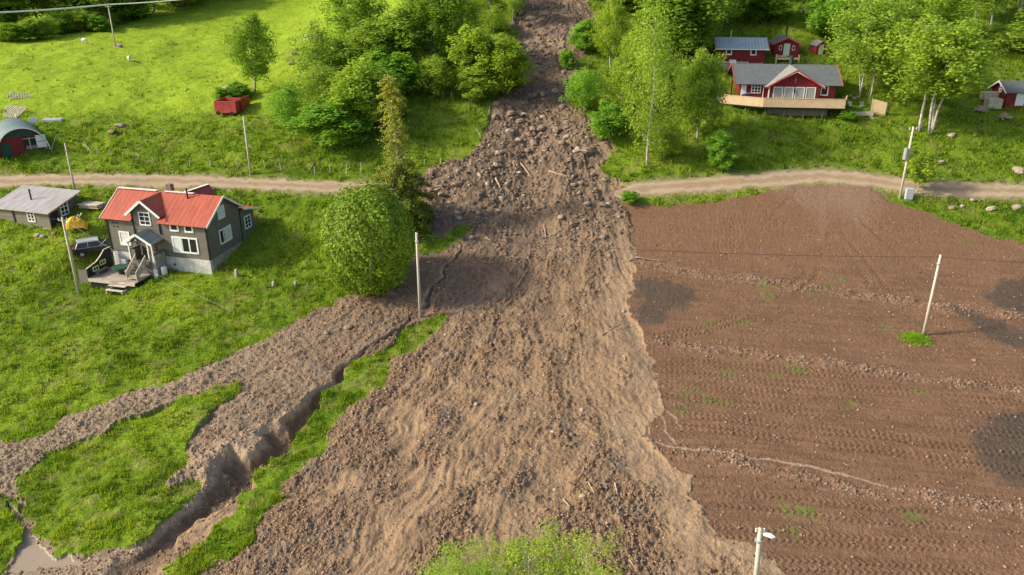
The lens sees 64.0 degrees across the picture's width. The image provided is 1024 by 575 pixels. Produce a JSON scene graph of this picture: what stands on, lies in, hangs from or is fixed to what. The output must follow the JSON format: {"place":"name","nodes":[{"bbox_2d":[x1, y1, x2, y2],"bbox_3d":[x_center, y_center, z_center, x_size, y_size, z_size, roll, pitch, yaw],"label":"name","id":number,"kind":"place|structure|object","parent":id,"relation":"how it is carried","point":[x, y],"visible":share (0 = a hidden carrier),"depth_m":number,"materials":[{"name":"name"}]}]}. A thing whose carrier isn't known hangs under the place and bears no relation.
{"place":"outdoors","nodes":[
{"label":"outdoors","id":0,"kind":"place"},
{"bbox_2d":[7,501,97,574],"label":"muddy water","id":1,"kind":"structure","parent":0,"point":[31,555],"depth_m":51.88,"materials":[{"name":"beige liquid"}]},
{"bbox_2d":[0,0,1023,574],"bbox_3d":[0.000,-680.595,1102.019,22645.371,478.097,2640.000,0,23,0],"label":"meadow ground","id":2,"kind":"structure","parent":0,"point":[106,66],"depth_m":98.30,"materials":[{"name":"green plant"}]},
{"bbox_2d":[0,22,17,41],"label":"bush","id":3,"kind":"object","parent":2,"relation":"on","point":[2,30],"visible":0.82,"depth_m":144.96,"materials":[{"name":"green plant"}]},
{"bbox_2d":[0,22,28,41],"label":"bush","id":4,"kind":"object","parent":2,"relation":"on","point":[20,36],"visible":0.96,"depth_m":145.56,"materials":[{"name":"green plant"}]},
{"bbox_2d":[4,105,27,117],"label":"plank stack","id":5,"kind":"object","parent":2,"relation":"on","point":[14,110],"visible":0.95,"depth_m":108.03,"materials":[{"name":"beige wood"}]},
{"bbox_2d":[0,0,35,23],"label":"deciduous tree","id":6,"kind":"object","parent":2,"relation":"on","point":[14,5],"visible":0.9,"depth_m":153.28,"materials":[{"name":"green plant"}]},
{"bbox_2d":[0,118,50,158],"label":"arched shed","id":7,"kind":"structure","parent":2,"relation":"on","point":[18,136],"depth_m":100.04,"materials":[{"name":"wood"}]},
{"bbox_2d":[0,143,12,157],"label":"green door","id":8,"kind":"structure","parent":7,"relation":"in","point":[6,150],"depth_m":99.22,"materials":[{"name":"green wood"}]},
{"bbox_2d":[3,0,55,18],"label":"birch tree","id":9,"kind":"object","parent":2,"relation":"on","point":[36,5],"visible":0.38,"depth_m":158.93,"materials":[{"name":"green plant"}]},
{"bbox_2d":[15,16,44,39],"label":"bush","id":10,"kind":"object","parent":2,"relation":"on","point":[22,25],"visible":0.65,"depth_m":147.16,"materials":[{"name":"green plant"}]},
{"bbox_2d":[20,19,56,38],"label":"bush","id":11,"kind":"object","parent":2,"relation":"on","point":[35,22],"visible":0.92,"depth_m":147.15,"materials":[{"name":"green plant"}]},
{"bbox_2d":[0,185,81,230],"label":"weathered shed","id":12,"kind":"structure","parent":2,"relation":"on","point":[48,207],"depth_m":91.44,"materials":[{"name":"grey wood"}]},
{"bbox_2d":[0,209,14,221],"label":"door","id":13,"kind":"structure","parent":12,"relation":"in","point":[8,213],"depth_m":91.39,"materials":[{"name":"grey wood"}]},
{"bbox_2d":[33,14,65,37],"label":"bush","id":14,"kind":"object","parent":2,"relation":"on","point":[48,24],"visible":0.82,"depth_m":148.94,"materials":[{"name":"green plant"}]},
{"bbox_2d":[41,10,76,34],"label":"bush","id":15,"kind":"object","parent":2,"relation":"on","point":[58,15],"visible":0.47,"depth_m":153.08,"materials":[{"name":"green plant"}]},
{"bbox_2d":[58,217,80,294],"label":"utility pole","id":16,"kind":"object","parent":2,"relation":"on","point":[71,260],"visible":0.91,"depth_m":81.11,"materials":[{"name":"grey wood"}]},
{"bbox_2d":[62,213,87,229],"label":"tarp pile","id":17,"kind":"object","parent":2,"relation":"on","point":[76,222],"visible":0.94,"depth_m":89.35,"materials":[{"name":"yellow fabric"}]},
{"bbox_2d":[63,5,94,29],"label":"bush","id":18,"kind":"object","parent":2,"relation":"on","point":[76,16],"visible":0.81,"depth_m":154.36,"materials":[{"name":"green plant"}]},
{"bbox_2d":[77,201,105,208],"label":"plank pile","id":19,"kind":"object","parent":2,"relation":"on","point":[92,204],"visible":0.99,"depth_m":92.53,"materials":[{"name":"grey wood"}]},
{"bbox_2d":[71,236,112,257],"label":"parked car","id":20,"kind":"object","parent":2,"relation":"on","point":[81,247],"visible":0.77,"depth_m":87.65,"materials":[{"name":"paint"}]},
{"bbox_2d":[49,0,137,22],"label":"deciduous tree","id":21,"kind":"object","parent":2,"relation":"on","point":[78,3],"visible":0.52,"depth_m":158.61,"materials":[{"name":"green plant"}]},
{"bbox_2d":[84,14,113,31],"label":"bush","id":22,"kind":"object","parent":2,"relation":"on","point":[99,24],"visible":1,"depth_m":154.41,"materials":[{"name":"green plant"}]},
{"bbox_2d":[105,5,115,46],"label":"utility pole","id":23,"kind":"object","parent":2,"relation":"on","point":[108,6],"visible":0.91,"depth_m":140.25,"materials":[{"name":"grey wood"}]},
{"bbox_2d":[0,4,108,12],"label":"power line","id":24,"kind":"object","parent":23,"relation":"attached to","point":[53,9],"visible":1,"depth_m":129.20,"materials":[{"name":"metal"}]},
{"bbox_2d":[108,0,164,21],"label":"deciduous tree","id":25,"kind":"object","parent":2,"relation":"on","point":[140,9],"visible":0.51,"depth_m":165.73,"materials":[{"name":"green plant"}]},
{"bbox_2d":[78,183,258,294],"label":"farmhouse","id":26,"kind":"object","parent":2,"relation":"on","point":[152,231],"visible":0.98,"depth_m":84.63,"materials":[{"name":"grey wood"}]},
{"bbox_2d":[112,264,128,274],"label":"garden table","id":27,"kind":"object","parent":26,"relation":"on","point":[120,268],"visible":0.91,"depth_m":84.56,"materials":[{"name":"green plastic"}]},
{"bbox_2d":[118,231,131,245],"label":"window","id":28,"kind":"structure","parent":26,"relation":"in","point":[123,235],"depth_m":85.78,"materials":[{"name":"white paint"}]},
{"bbox_2d":[138,212,151,225],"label":"window","id":29,"kind":"structure","parent":26,"relation":"in","point":[144,217],"depth_m":84.17,"materials":[{"name":"white paint"}]},
{"bbox_2d":[171,236,198,253],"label":"window","id":30,"kind":"structure","parent":26,"relation":"in","point":[188,245],"depth_m":84.17,"materials":[{"name":"white paint"}]},
{"bbox_2d":[184,184,216,195],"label":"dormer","id":31,"kind":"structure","parent":26,"relation":"attached to","point":[205,189],"depth_m":94.32,"materials":[{"name":"white paint"}]},
{"bbox_2d":[219,224,232,244],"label":"window","id":32,"kind":"structure","parent":26,"relation":"in","point":[225,234],"depth_m":86.27,"materials":[{"name":"white glass"}]},
{"bbox_2d":[211,86,238,98],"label":"shrub","id":33,"kind":"object","parent":2,"relation":"on","point":[220,92],"visible":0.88,"depth_m":110.60,"materials":[{"name":"green plant"}]},
{"bbox_2d":[213,95,249,115],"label":"red trailer","id":34,"kind":"object","parent":2,"relation":"on","point":[232,106],"visible":1,"depth_m":107.33,"materials":[{"name":"paint"}]},
{"bbox_2d":[225,81,253,97],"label":"shrub","id":35,"kind":"object","parent":2,"relation":"on","point":[241,89],"visible":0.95,"depth_m":111.54,"materials":[{"name":"green plant"}]},
{"bbox_2d":[243,116,251,174],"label":"utility pole","id":36,"kind":"object","parent":2,"relation":"on","point":[248,156],"visible":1,"depth_m":96.00,"materials":[{"name":"grey wood"}]},
{"bbox_2d":[220,9,279,93],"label":"birch tree","id":37,"kind":"object","parent":2,"relation":"on","point":[244,34],"visible":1,"depth_m":109.57,"materials":[{"name":"green plant"}]},
{"bbox_2d":[261,79,309,128],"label":"birch tree","id":38,"kind":"object","parent":2,"relation":"on","point":[284,111],"visible":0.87,"depth_m":102.51,"materials":[{"name":"green plant"}]},
{"bbox_2d":[285,14,343,91],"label":"birch tree","id":39,"kind":"object","parent":2,"relation":"on","point":[317,49],"visible":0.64,"depth_m":107.71,"materials":[{"name":"green plant"}]},
{"bbox_2d":[284,60,344,105],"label":"bush","id":40,"kind":"object","parent":2,"relation":"on","point":[321,88],"visible":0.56,"depth_m":102.43,"materials":[{"name":"green plant"}]},
{"bbox_2d":[283,95,374,145],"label":"deciduous tree","id":41,"kind":"object","parent":2,"relation":"on","point":[324,121],"visible":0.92,"depth_m":99.39,"materials":[{"name":"green plant"}]},
{"bbox_2d":[322,35,378,77],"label":"deciduous tree","id":42,"kind":"object","parent":2,"relation":"on","point":[341,54],"visible":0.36,"depth_m":108.43,"materials":[{"name":"green plant"}]},
{"bbox_2d":[312,0,391,43],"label":"birch tree","id":43,"kind":"object","parent":2,"relation":"on","point":[354,11],"visible":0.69,"depth_m":116.41,"materials":[{"name":"green plant"}]},
{"bbox_2d":[323,54,388,134],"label":"deciduous tree","id":44,"kind":"object","parent":2,"relation":"on","point":[346,85],"visible":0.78,"depth_m":99.99,"materials":[{"name":"green plant"}]},
{"bbox_2d":[351,67,412,126],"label":"deciduous tree","id":45,"kind":"object","parent":2,"relation":"on","point":[398,82],"visible":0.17,"depth_m":102.67,"materials":[{"name":"green plant"}]},
{"bbox_2d":[346,7,430,65],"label":"deciduous tree","id":46,"kind":"object","parent":2,"relation":"on","point":[375,34],"visible":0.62,"depth_m":109.94,"materials":[{"name":"green plant"}]},
{"bbox_2d":[0,0,787,574],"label":"landslide mud","id":47,"kind":"structure","parent":2,"relation":"on","point":[636,452],"depth_m":65.64,"materials":[{"name":"brown soil"}]},
{"bbox_2d":[318,177,416,297],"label":"round tree","id":48,"kind":"object","parent":47,"relation":"on","point":[371,279],"visible":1,"depth_m":77.51,"materials":[{"name":"green plant"}]},
{"bbox_2d":[415,232,421,316],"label":"utility pole","id":49,"kind":"object","parent":47,"relation":"on","point":[418,278],"visible":0.87,"depth_m":76.78,"materials":[{"name":"grey wood"}]},
{"bbox_2d":[422,235,896,256],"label":"power line","id":50,"kind":"object","parent":49,"relation":"attached to","point":[674,251],"visible":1,"depth_m":74.10,"materials":[{"name":"metal"}]},
{"bbox_2d":[410,0,632,261],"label":"rubble","id":51,"kind":"object","parent":47,"relation":"on","point":[518,186],"visible":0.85,"depth_m":98.37,"materials":[{"name":"stone"}]},
{"bbox_2d":[558,48,579,69],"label":"bush","id":52,"kind":"object","parent":47,"relation":"on","point":[566,59],"visible":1,"depth_m":115.16,"materials":[{"name":"green plant"}]},
{"bbox_2d":[559,65,610,113],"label":"bush","id":53,"kind":"object","parent":47,"relation":"on","point":[585,87],"visible":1,"depth_m":105.37,"materials":[{"name":"green plant"}]},
{"bbox_2d":[587,98,632,140],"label":"bush","id":54,"kind":"object","parent":47,"relation":"on","point":[603,120],"visible":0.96,"depth_m":100.85,"materials":[{"name":"green plant"}]},
{"bbox_2d":[753,527,775,574],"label":"lamp post","id":55,"kind":"object","parent":47,"relation":"on","point":[758,540],"visible":1,"depth_m":46.17,"materials":[{"name":"white metal"}]},
{"bbox_2d":[363,44,425,93],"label":"deciduous tree","id":56,"kind":"object","parent":2,"relation":"on","point":[399,62],"visible":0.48,"depth_m":107.42,"materials":[{"name":"green plant"}]},
{"bbox_2d":[368,73,442,245],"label":"spruce tree","id":57,"kind":"object","parent":2,"relation":"on","point":[402,190],"visible":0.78,"depth_m":86.91,"materials":[{"name":"green plant"}]},
{"bbox_2d":[386,0,462,66],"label":"birch tree","id":58,"kind":"object","parent":2,"relation":"on","point":[432,29],"visible":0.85,"depth_m":110.93,"materials":[{"name":"green plant"}]},
{"bbox_2d":[409,54,459,99],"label":"deciduous tree","id":59,"kind":"object","parent":2,"relation":"on","point":[435,73],"visible":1,"depth_m":108.14,"materials":[{"name":"green plant"}]},
{"bbox_2d":[430,0,489,57],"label":"birch tree","id":60,"kind":"object","parent":2,"relation":"on","point":[469,11],"visible":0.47,"depth_m":112.96,"materials":[{"name":"green plant"}]},
{"bbox_2d":[408,533,518,574],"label":"birch tree","id":61,"kind":"object","parent":2,"relation":"on","point":[472,570],"visible":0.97,"depth_m":43.31,"materials":[{"name":"green plant"}]},
{"bbox_2d":[454,65,503,101],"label":"deciduous tree","id":62,"kind":"object","parent":2,"relation":"on","point":[470,90],"visible":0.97,"depth_m":107.22,"materials":[{"name":"green plant"}]},
{"bbox_2d":[446,24,514,89],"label":"deciduous tree","id":63,"kind":"object","parent":2,"relation":"on","point":[474,45],"visible":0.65,"depth_m":107.63,"materials":[{"name":"green plant"}]},
{"bbox_2d":[479,4,512,31],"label":"birch tree","id":64,"kind":"object","parent":2,"relation":"on","point":[494,20],"visible":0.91,"depth_m":124.24,"materials":[{"name":"green plant"}]},
{"bbox_2d":[474,32,539,94],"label":"deciduous tree","id":65,"kind":"object","parent":2,"relation":"on","point":[499,63],"visible":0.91,"depth_m":107.35,"materials":[{"name":"green plant"}]},
{"bbox_2d":[501,0,528,22],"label":"birch tree","id":66,"kind":"object","parent":2,"relation":"on","point":[515,5],"visible":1,"depth_m":127.09,"materials":[{"name":"green plant"}]},
{"bbox_2d":[474,515,626,574],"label":"birch tree","id":67,"kind":"object","parent":2,"relation":"on","point":[552,567],"visible":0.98,"depth_m":42.84,"materials":[{"name":"green plant"}]},
{"bbox_2d":[566,18,603,52],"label":"bush","id":68,"kind":"object","parent":2,"relation":"on","point":[582,29],"visible":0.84,"depth_m":117.47,"materials":[{"name":"green plant"}]},
{"bbox_2d":[589,0,632,68],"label":"birch tree","id":69,"kind":"object","parent":2,"relation":"on","point":[612,14],"visible":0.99,"depth_m":112.91,"materials":[{"name":"green plant"}]},
{"bbox_2d":[590,0,640,10],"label":"deciduous tree","id":70,"kind":"object","parent":2,"relation":"on","point":[630,4],"visible":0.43,"depth_m":130.95,"materials":[{"name":"green plant"}]},
{"bbox_2d":[601,54,642,109],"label":"birch tree","id":71,"kind":"object","parent":2,"relation":"on","point":[614,91],"visible":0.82,"depth_m":104.64,"materials":[{"name":"green plant"}]},
{"bbox_2d":[618,190,641,203],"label":"shrub","id":72,"kind":"object","parent":2,"relation":"on","point":[628,196],"visible":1,"depth_m":93.20,"materials":[{"name":"green plant"}]},
{"bbox_2d":[610,26,657,105],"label":"birch tree","id":73,"kind":"object","parent":2,"relation":"on","point":[625,46],"visible":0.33,"depth_m":104.73,"materials":[{"name":"green plant"}]},
{"bbox_2d":[615,0,696,164],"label":"birch tree","id":74,"kind":"object","parent":2,"relation":"on","point":[652,60],"visible":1,"depth_m":94.58,"materials":[{"name":"green plant"}]},
{"bbox_2d":[640,121,693,160],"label":"bush","id":75,"kind":"object","parent":2,"relation":"on","point":[672,137],"visible":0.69,"depth_m":98.64,"materials":[{"name":"green plant"}]},
{"bbox_2d":[631,0,738,61],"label":"deciduous tree","id":76,"kind":"object","parent":2,"relation":"on","point":[690,22],"visible":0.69,"depth_m":112.24,"materials":[{"name":"green plant"}]},
{"bbox_2d":[669,47,733,139],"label":"birch tree","id":77,"kind":"object","parent":2,"relation":"on","point":[705,95],"visible":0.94,"depth_m":99.10,"materials":[{"name":"green plant"}]},
{"bbox_2d":[695,0,744,23],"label":"birch tree","id":78,"kind":"object","parent":2,"relation":"on","point":[730,13],"visible":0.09,"depth_m":120.86,"materials":[{"name":"green plant"}]},
{"bbox_2d":[704,128,739,170],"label":"bush","id":79,"kind":"object","parent":2,"relation":"on","point":[723,148],"visible":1,"depth_m":96.73,"materials":[{"name":"green plant"}]},
{"bbox_2d":[720,0,752,23],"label":"birch tree","id":80,"kind":"object","parent":2,"relation":"on","point":[740,2],"visible":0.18,"depth_m":125.86,"materials":[{"name":"green plant"}]},
{"bbox_2d":[712,30,769,70],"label":"metal roof cabin","id":81,"kind":"object","parent":2,"relation":"on","point":[745,50],"visible":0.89,"depth_m":116.20,"materials":[{"name":"red wood"}]},
{"bbox_2d":[736,0,796,23],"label":"deciduous tree","id":82,"kind":"object","parent":2,"relation":"on","point":[761,10],"visible":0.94,"depth_m":126.83,"materials":[{"name":"green plant"}]},
{"bbox_2d":[718,56,847,118],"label":"red cabin","id":83,"kind":"object","parent":2,"relation":"on","point":[792,89],"visible":0.98,"depth_m":106.83,"materials":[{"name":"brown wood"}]},
{"bbox_2d":[805,87,815,98],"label":"window","id":84,"kind":"structure","parent":83,"relation":"in","point":[810,91],"depth_m":106.48,"materials":[{"name":"white paint"}]},
{"bbox_2d":[768,24,802,63],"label":"red hut","id":85,"kind":"object","parent":2,"relation":"on","point":[786,45],"visible":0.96,"depth_m":117.66,"materials":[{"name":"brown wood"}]},
{"bbox_2d":[809,39,828,54],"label":"red outhouse","id":86,"kind":"structure","parent":2,"relation":"on","point":[816,47],"depth_m":118.38,"materials":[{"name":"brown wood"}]},
{"bbox_2d":[803,0,858,37],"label":"deciduous tree","id":87,"kind":"object","parent":2,"relation":"on","point":[825,9],"visible":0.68,"depth_m":121.14,"materials":[{"name":"green plant"}]},
{"bbox_2d":[836,109,859,119],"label":"shrub","id":88,"kind":"object","parent":2,"relation":"on","point":[849,115],"visible":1,"depth_m":104.77,"materials":[{"name":"green plant"}]},
{"bbox_2d":[823,0,922,98],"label":"birch tree","id":89,"kind":"object","parent":2,"relation":"on","point":[884,19],"visible":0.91,"depth_m":105.43,"materials":[{"name":"green plant"}]},
{"bbox_2d":[837,0,911,31],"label":"birch tree","id":90,"kind":"object","parent":2,"relation":"on","point":[860,8],"visible":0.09,"depth_m":118.42,"materials":[{"name":"green plant"}]},
{"bbox_2d":[871,98,886,115],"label":"timber screen","id":91,"kind":"object","parent":2,"relation":"on","point":[879,107],"visible":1,"depth_m":106.15,"materials":[{"name":"brown wood"}]},
{"bbox_2d":[899,127,916,198],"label":"utility pole","id":92,"kind":"object","parent":2,"relation":"on","point":[906,153],"visible":1,"depth_m":92.57,"materials":[{"name":"grey wood"}]},
{"bbox_2d":[903,151,940,191],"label":"sapling","id":93,"kind":"object","parent":2,"relation":"on","point":[928,167],"visible":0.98,"depth_m":93.69,"materials":[{"name":"green plant"}]},
{"bbox_2d":[873,11,1010,135],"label":"birch tree","id":94,"kind":"object","parent":2,"relation":"on","point":[945,62],"visible":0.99,"depth_m":98.56,"materials":[{"name":"green plant"}]},
{"bbox_2d":[897,0,989,37],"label":"birch tree","id":95,"kind":"object","parent":2,"relation":"on","point":[941,6],"visible":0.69,"depth_m":117.00,"materials":[{"name":"green plant"}]},
{"bbox_2d":[979,91,999,99],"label":"plywood crate","id":96,"kind":"object","parent":2,"relation":"on","point":[991,94],"visible":0.77,"depth_m":108.66,"materials":[{"name":"grey wood"}]},
{"bbox_2d":[973,0,1009,25],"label":"birch tree","id":97,"kind":"object","parent":2,"relation":"on","point":[994,5],"visible":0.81,"depth_m":125.91,"materials":[{"name":"green plant"}]},
{"bbox_2d":[983,97,1003,108],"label":"plywood crate","id":98,"kind":"object","parent":2,"relation":"on","point":[990,102],"visible":0.89,"depth_m":107.33,"materials":[{"name":"grey wood"}]},
{"bbox_2d":[982,7,1023,50],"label":"deciduous tree","id":99,"kind":"object","parent":2,"relation":"on","point":[1017,42],"visible":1,"depth_m":117.26,"materials":[{"name":"green plant"}]},
{"bbox_2d":[988,80,1023,109],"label":"red shed","id":100,"kind":"structure","parent":2,"relation":"on","point":[1011,92],"depth_m":107.58,"materials":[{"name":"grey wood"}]},
{"bbox_2d":[0,168,1023,198],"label":"gravel road","id":101,"kind":"structure","parent":0,"point":[771,178],"depth_m":96.37,"materials":[{"name":"beige gravel"}]},
{"bbox_2d":[620,183,1023,574],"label":"ploughed field","id":102,"kind":"structure","parent":0,"point":[796,206],"depth_m":70.30,"materials":[{"name":"soil"}]},
{"bbox_2d":[679,242,966,538],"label":"field weeds","id":103,"kind":"object","parent":102,"relation":"on","point":[840,407],"visible":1,"depth_m":66.70,"materials":[{"name":"green plant"}]},
{"bbox_2d":[896,327,940,351],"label":"grass tuft","id":104,"kind":"object","parent":102,"relation":"on","point":[913,337],"visible":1,"depth_m":74.74,"materials":[{"name":"green plant"}]},
{"bbox_2d":[922,254,941,335],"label":"utility pole","id":105,"kind":"object","parent":102,"relation":"on","point":[938,263],"visible":0.87,"depth_m":74.02,"materials":[{"name":"grey wood"}]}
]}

